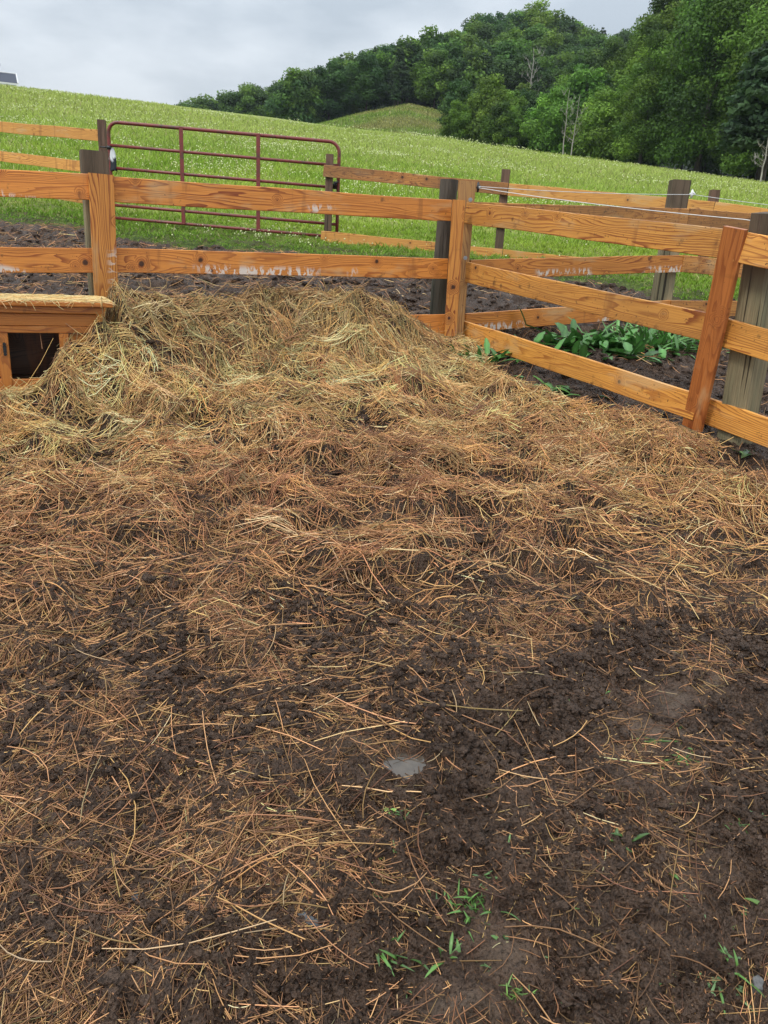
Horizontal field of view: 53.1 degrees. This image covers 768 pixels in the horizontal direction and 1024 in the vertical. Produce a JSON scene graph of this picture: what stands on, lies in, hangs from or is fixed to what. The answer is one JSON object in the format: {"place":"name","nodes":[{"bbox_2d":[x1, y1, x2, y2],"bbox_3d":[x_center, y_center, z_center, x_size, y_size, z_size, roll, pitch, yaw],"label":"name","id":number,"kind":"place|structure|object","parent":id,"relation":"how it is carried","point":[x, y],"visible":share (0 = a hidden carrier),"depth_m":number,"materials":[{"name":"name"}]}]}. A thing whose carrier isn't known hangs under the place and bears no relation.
{"place":"outdoors","nodes":[
{"label":"outdoors","id":0,"kind":"place"},
{"bbox_2d":[0,0,652,104],"label":"sky","id":1,"kind":"structure","parent":0,"point":[170,52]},
{"bbox_2d":[0,221,767,1023],"bbox_3d":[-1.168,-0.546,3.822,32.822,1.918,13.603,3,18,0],"label":"mud ground","id":2,"kind":"structure","parent":0,"point":[492,953],"depth_m":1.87,"materials":[{"name":"brown soil"}]},
{"bbox_2d":[0,300,112,389],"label":"nest hutch","id":3,"kind":"object","parent":2,"relation":"on","point":[23,326],"visible":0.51,"depth_m":3.95,"materials":[{"name":"brown wood"}]},
{"bbox_2d":[0,293,115,348],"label":"roof hay","id":4,"kind":"object","parent":3,"relation":"on","point":[25,298],"visible":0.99,"depth_m":3.98,"materials":[{"name":"plant"}]},
{"bbox_2d":[0,149,457,333],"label":"board fence","id":5,"kind":"object","parent":2,"relation":"on","point":[101,260],"visible":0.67,"depth_m":4.77,"materials":[{"name":"brown wood"}]},
{"bbox_2d":[297,912,328,932],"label":"puddle","id":6,"kind":"structure","parent":2,"relation":"on","point":[311,918],"depth_m":1.53,"materials":[{"name":"grey liquid"}]},
{"bbox_2d":[0,272,767,662],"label":"hay","id":7,"kind":"object","parent":2,"relation":"on","point":[430,368],"visible":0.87,"depth_m":3.69,"materials":[{"name":"plant"}]},
{"bbox_2d":[0,219,767,1023],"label":"scattered straw","id":8,"kind":"object","parent":2,"relation":"on","point":[220,603],"visible":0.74,"depth_m":1.93,"materials":[{"name":"brown plant"}]},
{"bbox_2d":[376,931,428,974],"bbox_3d":[0.019,0.848,1.494,0.080,0.038,0.142,-8,21,-29],"label":"grass tuft","id":9,"kind":"object","parent":2,"relation":"on","point":[383,957],"visible":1,"depth_m":1.48,"materials":[{"name":"green plant"}]},
{"bbox_2d":[382,753,425,778],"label":"puddle","id":10,"kind":"object","parent":2,"relation":"on","point":[400,767],"visible":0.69,"depth_m":1.97,"materials":[{"name":"liquid"}]},
{"bbox_2d":[425,932,464,977],"bbox_3d":[0.113,0.850,1.488,0.063,0.027,0.124,18,23,37],"label":"grass tuft","id":11,"kind":"object","parent":2,"relation":"on","point":[435,966],"visible":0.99,"depth_m":1.49,"materials":[{"name":"green plant"}]},
{"bbox_2d":[427,882,519,941],"bbox_3d":[0.174,0.797,1.572,0.109,0.055,0.190,-9,22,-33],"label":"grass tuft","id":12,"kind":"object","parent":2,"relation":"on","point":[468,919],"visible":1,"depth_m":1.58,"materials":[{"name":"green plant"}]},
{"bbox_2d":[445,338,524,366],"bbox_3d":[0.710,-1.086,5.272,0.538,0.192,0.467,-5,20,-23],"label":"dock plant","id":13,"kind":"object","parent":2,"relation":"on","point":[487,349],"visible":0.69,"depth_m":5.25,"materials":[{"name":"green plant"}]},
{"bbox_2d":[500,973,536,1001],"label":"grass tuft","id":14,"kind":"object","parent":2,"relation":"on","point":[507,985],"visible":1,"depth_m":1.42,"materials":[{"name":"green plant"}]},
{"bbox_2d":[512,375,611,399],"bbox_3d":[1.123,-0.765,4.844,0.680,0.127,0.294,20,25,41],"label":"dock plant","id":15,"kind":"object","parent":2,"relation":"on","point":[563,388],"visible":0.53,"depth_m":4.84,"materials":[{"name":"green plant"}]},
{"bbox_2d":[518,306,670,363],"bbox_3d":[1.585,-1.304,5.709,1.124,0.344,0.962,3,18,0],"label":"dock plant","id":16,"kind":"object","parent":2,"relation":"on","point":[629,345],"visible":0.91,"depth_m":5.71,"materials":[{"name":"green plant"}]},
{"bbox_2d":[444,180,767,447],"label":"board fence","id":17,"kind":"object","parent":2,"relation":"on","point":[714,328],"visible":0.9,"depth_m":4.20,"materials":[{"name":"brown wood"}]},
{"bbox_2d":[481,188,749,220],"bbox_3d":[1.434,-1.783,4.488,0.031,0.275,2.504,-11,23,-37],"label":"fence cord","id":18,"kind":"object","parent":17,"relation":"attached to","point":[621,207],"visible":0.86,"depth_m":4.52,"materials":[{"name":"plastic"}]},
{"bbox_2d":[465,179,750,329],"bbox_3d":[2.367,-2.137,6.613,3.912,1.350,0.331,-5,20,-23],"label":"board fence","id":19,"kind":"object","parent":2,"relation":"on","point":[663,266],"visible":0.53,"depth_m":6.33,"materials":[{"name":"brown wood"}]},
{"bbox_2d":[609,828,649,850],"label":"grass tuft","id":20,"kind":"object","parent":2,"relation":"on","point":[617,833],"visible":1,"depth_m":1.73,"materials":[{"name":"green plant"}]},
{"bbox_2d":[568,317,729,360],"bbox_3d":[2.156,-1.406,6.034,1.376,0.362,1.278,3,18,0],"label":"grassy weed","id":21,"kind":"object","parent":2,"relation":"on","point":[669,337],"visible":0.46,"depth_m":5.88,"materials":[{"name":"green plant"}]},
{"bbox_2d":[661,748,698,769],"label":"clover plant","id":22,"kind":"object","parent":2,"relation":"on","point":[678,756],"visible":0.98,"depth_m":2.00,"materials":[{"name":"green plant"}]},
{"bbox_2d":[672,947,758,1014],"bbox_3d":[0.654,0.901,1.485,0.184,0.036,0.144,12,21,26],"label":"weed seedling","id":23,"kind":"object","parent":2,"relation":"on","point":[740,989],"visible":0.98,"depth_m":1.47,"materials":[{"name":"green plant"}]},
{"bbox_2d":[718,942,767,1014],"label":"grass tuft","id":24,"kind":"object","parent":2,"relation":"on","point":[738,974],"visible":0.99,"depth_m":1.48,"materials":[{"name":"green plant"}]},
{"bbox_2d":[751,975,763,994],"bbox_3d":[0.713,0.903,1.468,0.022,0.024,0.031,9,19,18],"label":"stone","id":25,"kind":"object","parent":2,"relation":"on","point":[757,981],"visible":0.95,"depth_m":1.46,"materials":[{"name":"grey stone"}]},
{"bbox_2d":[0,84,767,300],"bbox_3d":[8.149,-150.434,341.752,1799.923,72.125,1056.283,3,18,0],"label":"pasture","id":26,"kind":"structure","parent":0,"point":[189,244],"depth_m":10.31,"materials":[{"name":"green plant"}]},
{"bbox_2d":[0,71,18,86],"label":"farm house","id":27,"kind":"structure","parent":26,"relation":"on","point":[8,78],"depth_m":96.47,"materials":[{"name":"metal"}]},
{"bbox_2d":[0,119,107,203],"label":"board fence","id":28,"kind":"object","parent":26,"relation":"on","point":[99,134],"visible":0.59,"depth_m":10.68,"materials":[{"name":"brown wood"}]},
{"bbox_2d":[191,93,233,112],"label":"broadleaf tree","id":29,"kind":"object","parent":26,"relation":"on","point":[206,104],"visible":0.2,"depth_m":203.79,"materials":[{"name":"green plant"}]},
{"bbox_2d":[100,121,340,236],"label":"tube gate","id":30,"kind":"structure","parent":26,"relation":"on","point":[257,180],"depth_m":10.02,"materials":[{"name":"brown metal"}]},
{"bbox_2d":[110,147,117,171],"bbox_3d":[-3.548,-4.587,10.003,0.147,0.294,0.093,3,18,0],"label":"crumpled sack","id":31,"kind":"object","parent":30,"relation":"hanging from","point":[113,165],"visible":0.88,"depth_m":9.99,"materials":[{"name":"white plastic"}]},
{"bbox_2d":[213,90,249,113],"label":"broadleaf tree","id":32,"kind":"object","parent":26,"relation":"on","point":[229,98],"visible":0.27,"depth_m":207.76,"materials":[{"name":"green plant"}]},
{"bbox_2d":[234,83,269,116],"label":"broadleaf tree","id":33,"kind":"object","parent":26,"relation":"on","point":[253,97],"visible":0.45,"depth_m":208.77,"materials":[{"name":"green plant"}]},
{"bbox_2d":[263,67,326,123],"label":"broadleaf tree","id":34,"kind":"object","parent":26,"relation":"on","point":[279,100],"visible":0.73,"depth_m":159.01,"materials":[{"name":"green plant"}]},
{"bbox_2d":[281,68,321,123],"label":"broadleaf tree","id":35,"kind":"object","parent":26,"relation":"on","point":[309,86],"visible":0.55,"depth_m":159.32,"materials":[{"name":"green plant"}]},
{"bbox_2d":[309,60,353,120],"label":"broadleaf tree","id":36,"kind":"object","parent":26,"relation":"on","point":[330,89],"visible":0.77,"depth_m":162.18,"materials":[{"name":"green plant"}]},
{"bbox_2d":[328,62,364,117],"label":"broadleaf tree","id":37,"kind":"object","parent":26,"relation":"on","point":[355,109],"visible":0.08,"depth_m":171.56,"materials":[{"name":"green plant"}]},
{"bbox_2d":[341,51,356,61],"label":"broadleaf tree","id":38,"kind":"object","parent":26,"relation":"on","point":[350,58],"visible":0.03,"depth_m":223.43,"materials":[{"name":"green plant"}]},
{"bbox_2d":[343,51,390,110],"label":"broadleaf tree","id":39,"kind":"object","parent":26,"relation":"on","point":[368,84],"visible":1,"depth_m":158.19,"materials":[{"name":"green plant"}]},
{"bbox_2d":[352,51,399,110],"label":"broadleaf tree","id":40,"kind":"object","parent":26,"relation":"on","point":[382,57],"visible":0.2,"depth_m":168.74,"materials":[{"name":"green plant"}]},
{"bbox_2d":[0,84,766,276],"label":"clover flowers","id":41,"kind":"object","parent":26,"relation":"on","point":[381,152],"visible":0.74,"depth_m":29.45,"materials":[{"name":"white plant"}]},
{"bbox_2d":[389,76,400,106],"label":"pine tree","id":42,"kind":"object","parent":26,"relation":"on","point":[395,94],"visible":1,"depth_m":152.91,"materials":[{"name":"green plant"}]},
{"bbox_2d":[383,46,411,105],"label":"pine tree","id":43,"kind":"object","parent":26,"relation":"on","point":[400,69],"visible":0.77,"depth_m":158.76,"materials":[{"name":"green plant"}]},
{"bbox_2d":[378,35,440,103],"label":"broadleaf tree","id":44,"kind":"object","parent":26,"relation":"on","point":[412,55],"visible":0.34,"depth_m":166.57,"materials":[{"name":"green plant"}]},
{"bbox_2d":[411,47,460,108],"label":"broadleaf tree","id":45,"kind":"object","parent":26,"relation":"on","point":[435,63],"visible":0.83,"depth_m":159.83,"materials":[{"name":"green plant"}]},
{"bbox_2d":[415,24,463,60],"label":"broadleaf tree","id":46,"kind":"object","parent":26,"relation":"on","point":[429,37],"visible":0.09,"depth_m":177.05,"materials":[{"name":"green plant"}]},
{"bbox_2d":[416,36,466,104],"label":"broadleaf tree","id":47,"kind":"object","parent":26,"relation":"on","point":[451,47],"visible":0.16,"depth_m":168.47,"materials":[{"name":"green plant"}]},
{"bbox_2d":[439,99,476,140],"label":"broadleaf tree","id":48,"kind":"object","parent":26,"relation":"on","point":[463,119],"visible":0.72,"depth_m":103.44,"materials":[{"name":"green plant"}]},
{"bbox_2d":[437,78,478,134],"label":"broadleaf tree","id":49,"kind":"object","parent":26,"relation":"on","point":[463,89],"visible":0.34,"depth_m":107.88,"materials":[{"name":"green plant"}]},
{"bbox_2d":[445,28,473,48],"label":"broadleaf tree","id":50,"kind":"object","parent":26,"relation":"on","point":[451,34],"depth_m":184.27,"materials":[{"name":"green plant"}]},
{"bbox_2d":[457,33,479,54],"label":"broadleaf tree","id":51,"kind":"object","parent":26,"relation":"on","point":[470,40],"visible":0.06,"depth_m":175.56,"materials":[{"name":"green plant"}]},
{"bbox_2d":[460,12,483,30],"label":"broadleaf tree","id":52,"kind":"object","parent":26,"relation":"on","point":[476,16],"visible":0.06,"depth_m":244.31,"materials":[{"name":"green plant"}]},
{"bbox_2d":[440,44,514,109],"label":"broadleaf tree","id":53,"kind":"object","parent":26,"relation":"on","point":[480,64],"visible":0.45,"depth_m":156.61,"materials":[{"name":"green plant"}]},
{"bbox_2d":[457,40,499,74],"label":"broadleaf tree","id":54,"kind":"object","parent":26,"relation":"on","point":[485,46],"visible":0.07,"depth_m":165.81,"materials":[{"name":"green plant"}]},
{"bbox_2d":[461,20,500,45],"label":"broadleaf tree","id":55,"kind":"object","parent":26,"relation":"on","point":[480,30],"visible":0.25,"depth_m":203.50,"materials":[{"name":"green plant"}]},
{"bbox_2d":[462,71,516,141],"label":"broadleaf tree","id":56,"kind":"object","parent":26,"relation":"on","point":[490,88],"visible":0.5,"depth_m":102.82,"materials":[{"name":"green plant"}]},
{"bbox_2d":[476,11,509,29],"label":"broadleaf tree","id":57,"kind":"object","parent":26,"relation":"on","point":[488,18],"visible":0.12,"depth_m":228.27,"materials":[{"name":"green plant"}]},
{"bbox_2d":[477,100,523,149],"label":"broadleaf tree","id":58,"kind":"object","parent":26,"relation":"on","point":[498,112],"visible":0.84,"depth_m":99.17,"materials":[{"name":"green plant"}]},
{"bbox_2d":[491,22,525,40],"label":"broadleaf tree","id":59,"kind":"object","parent":26,"relation":"on","point":[500,29],"visible":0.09,"depth_m":206.65,"materials":[{"name":"green plant"}]},
{"bbox_2d":[497,105,525,148],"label":"broadleaf tree","id":60,"kind":"object","parent":26,"relation":"on","point":[517,113],"visible":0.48,"depth_m":99.35,"materials":[{"name":"green plant"}]},
{"bbox_2d":[494,27,528,48],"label":"broadleaf tree","id":61,"kind":"object","parent":26,"relation":"on","point":[512,33],"visible":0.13,"depth_m":191.71,"materials":[{"name":"green plant"}]},
{"bbox_2d":[492,38,539,97],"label":"broadleaf tree","id":62,"kind":"object","parent":26,"relation":"on","point":[509,50],"visible":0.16,"depth_m":166.28,"materials":[{"name":"green plant"}]},
{"bbox_2d":[506,89,527,144],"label":"broadleaf tree","id":63,"kind":"object","parent":26,"relation":"on","point":[519,101],"visible":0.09,"depth_m":107.38,"materials":[{"name":"green plant"}]},
{"bbox_2d":[504,9,533,34],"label":"broadleaf tree","id":64,"kind":"object","parent":26,"relation":"on","point":[515,17],"visible":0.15,"depth_m":229.93,"materials":[{"name":"green plant"}]},
{"bbox_2d":[499,52,546,93],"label":"broadleaf tree","id":65,"kind":"object","parent":26,"relation":"on","point":[511,79],"visible":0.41,"depth_m":158.57,"materials":[{"name":"green plant"}]},
{"bbox_2d":[515,82,541,106],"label":"broadleaf tree","id":66,"kind":"object","parent":26,"relation":"on","point":[523,86],"visible":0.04,"depth_m":126.95,"materials":[{"name":"green plant"}]},
{"bbox_2d":[519,88,540,121],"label":"broadleaf tree","id":67,"kind":"object","parent":26,"relation":"on","point":[530,96],"visible":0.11,"depth_m":114.55,"materials":[{"name":"green plant"}]},
{"bbox_2d":[520,46,545,91],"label":"dead tree","id":68,"kind":"object","parent":26,"relation":"on","point":[532,68],"visible":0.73,"depth_m":137.92,"materials":[{"name":"grey wood"}]},
{"bbox_2d":[519,110,546,149],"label":"broadleaf tree","id":69,"kind":"object","parent":26,"relation":"on","point":[524,142],"visible":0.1,"depth_m":101.59,"materials":[{"name":"green plant"}]},
{"bbox_2d":[519,27,555,49],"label":"broadleaf tree","id":70,"kind":"object","parent":26,"relation":"on","point":[537,34],"visible":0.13,"depth_m":193.91,"materials":[{"name":"green plant"}]},
{"bbox_2d":[517,0,559,35],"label":"broadleaf tree","id":71,"kind":"object","parent":26,"relation":"on","point":[535,12],"visible":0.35,"depth_m":227.74,"materials":[{"name":"green plant"}]},
{"bbox_2d":[522,55,561,82],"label":"broadleaf tree","id":72,"kind":"object","parent":26,"relation":"on","point":[546,62],"visible":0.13,"depth_m":162.80,"materials":[{"name":"green plant"}]},
{"bbox_2d":[321,154,767,278],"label":"board fence","id":73,"kind":"object","parent":26,"relation":"on","point":[330,171],"visible":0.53,"depth_m":9.63,"materials":[{"name":"brown wood"}]},
{"bbox_2d":[528,68,563,96],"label":"broadleaf tree","id":74,"kind":"object","parent":26,"relation":"on","point":[548,80],"visible":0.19,"depth_m":157.28,"materials":[{"name":"green plant"}]},
{"bbox_2d":[527,31,572,60],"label":"broadleaf tree","id":75,"kind":"object","parent":26,"relation":"on","point":[551,43],"visible":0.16,"depth_m":183.59,"materials":[{"name":"green plant"}]},
{"bbox_2d":[518,85,582,156],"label":"broadleaf tree","id":76,"kind":"object","parent":26,"relation":"on","point":[553,117],"visible":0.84,"depth_m":97.06,"materials":[{"name":"green plant"}]},
{"bbox_2d":[528,73,584,117],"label":"broadleaf tree","id":77,"kind":"object","parent":26,"relation":"on","point":[564,82],"visible":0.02,"depth_m":111.60,"materials":[{"name":"green plant"}]},
{"bbox_2d":[552,51,574,73],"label":"broadleaf tree","id":78,"kind":"object","parent":26,"relation":"on","point":[562,60],"visible":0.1,"depth_m":174.82,"materials":[{"name":"green plant"}]},
{"bbox_2d":[548,8,586,47],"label":"broadleaf tree","id":79,"kind":"object","parent":26,"relation":"on","point":[567,25],"visible":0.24,"depth_m":229.89,"materials":[{"name":"green plant"}]},
{"bbox_2d":[560,89,578,153],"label":"dead tree","id":80,"kind":"object","parent":26,"relation":"on","point":[566,117],"visible":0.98,"depth_m":94.37,"materials":[{"name":"grey wood"}]},
{"bbox_2d":[557,31,582,51],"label":"broadleaf tree","id":81,"kind":"object","parent":26,"relation":"on","point":[570,38],"visible":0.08,"depth_m":200.21,"materials":[{"name":"green plant"}]},
{"bbox_2d":[560,54,587,80],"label":"broadleaf tree","id":82,"kind":"object","parent":26,"relation":"on","point":[576,61],"visible":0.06,"depth_m":121.67,"materials":[{"name":"green plant"}]},
{"bbox_2d":[561,97,588,155],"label":"dead tree","id":83,"kind":"object","parent":26,"relation":"on","point":[574,129],"visible":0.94,"depth_m":93.89,"materials":[{"name":"grey wood"}]},
{"bbox_2d":[555,63,615,155],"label":"broadleaf tree","id":84,"kind":"object","parent":26,"relation":"on","point":[578,85],"visible":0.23,"depth_m":101.62,"materials":[{"name":"green plant"}]},
{"bbox_2d":[578,34,593,49],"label":"broadleaf tree","id":85,"kind":"object","parent":26,"relation":"on","point":[585,42],"visible":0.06,"depth_m":213.33,"materials":[{"name":"green plant"}]},
{"bbox_2d":[563,49,609,83],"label":"broadleaf tree","id":86,"kind":"object","parent":26,"relation":"on","point":[590,59],"visible":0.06,"depth_m":157.71,"materials":[{"name":"green plant"}]},
{"bbox_2d":[576,27,602,45],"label":"broadleaf tree","id":87,"kind":"object","parent":26,"relation":"on","point":[591,32],"visible":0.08,"depth_m":229.94,"materials":[{"name":"green plant"}]},
{"bbox_2d":[562,88,619,159],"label":"broadleaf tree","id":88,"kind":"object","parent":26,"relation":"on","point":[593,110],"visible":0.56,"depth_m":93.35,"materials":[{"name":"green plant"}]},
{"bbox_2d":[583,34,625,55],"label":"broadleaf tree","id":89,"kind":"object","parent":26,"relation":"on","point":[598,42],"visible":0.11,"depth_m":204.90,"materials":[{"name":"green plant"}]},
{"bbox_2d":[592,34,626,90],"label":"broadleaf tree","id":90,"kind":"object","parent":26,"relation":"on","point":[607,62],"visible":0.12,"depth_m":115.33,"materials":[{"name":"green plant"}]},
{"bbox_2d":[585,99,652,163],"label":"broadleaf tree","id":91,"kind":"object","parent":26,"relation":"on","point":[606,136],"visible":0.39,"depth_m":91.38,"materials":[{"name":"green plant"}]},
{"bbox_2d":[612,25,637,43],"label":"broadleaf tree","id":92,"kind":"object","parent":26,"relation":"on","point":[625,34],"visible":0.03,"depth_m":226.65,"materials":[{"name":"green plant"}]},
{"bbox_2d":[606,13,671,167],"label":"broadleaf tree","id":93,"kind":"object","parent":26,"relation":"on","point":[647,27],"visible":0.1,"depth_m":93.60,"materials":[{"name":"green plant"}]},
{"bbox_2d":[611,29,683,164],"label":"broadleaf tree","id":94,"kind":"object","parent":26,"relation":"on","point":[638,97],"visible":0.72,"depth_m":85.75,"materials":[{"name":"green plant"}]},
{"bbox_2d":[616,0,689,167],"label":"broadleaf tree","id":95,"kind":"object","parent":26,"relation":"on","point":[663,11],"visible":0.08,"depth_m":99.36,"materials":[{"name":"green plant"}]},
{"bbox_2d":[652,0,722,170],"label":"tree","id":96,"kind":"object","parent":26,"relation":"on","point":[681,168],"visible":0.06,"depth_m":89.31,"materials":[{"name":"green plant"}]},
{"bbox_2d":[640,0,761,176],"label":"broadleaf tree","id":97,"kind":"object","parent":26,"relation":"on","point":[695,88],"visible":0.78,"depth_m":78.62,"materials":[{"name":"green plant"}]},
{"bbox_2d":[687,0,767,178],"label":"broadleaf tree","id":98,"kind":"object","parent":26,"relation":"on","point":[756,7],"visible":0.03,"depth_m":82.80,"materials":[{"name":"green plant"}]},
{"bbox_2d":[699,0,767,181],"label":"broadleaf tree","id":99,"kind":"object","parent":26,"relation":"on","point":[741,163],"visible":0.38,"depth_m":75.82,"materials":[{"name":"green plant"}]},
{"bbox_2d":[715,40,767,181],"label":"pine tree","id":100,"kind":"object","parent":26,"relation":"on","point":[742,131],"visible":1,"depth_m":60.00,"materials":[{"name":"green plant"}]},
{"bbox_2d":[750,141,767,180],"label":"dead tree","id":101,"kind":"object","parent":26,"relation":"on","point":[760,158],"visible":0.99,"depth_m":58.64,"materials":[{"name":"grey wood"}]},
{"bbox_3d":[2.524,-2.601,6.292,0.038,0.066,0.056,3,18,0],"label":"insulator","id":102,"kind":"object","parent":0,"visible":0},
{"bbox_2d":[479,186,766,204],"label":"fence cord","id":103,"kind":"object","parent":102,"relation":"attached to","point":[621,193],"visible":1,"depth_m":5.95,"materials":[{"name":"white plastic"}]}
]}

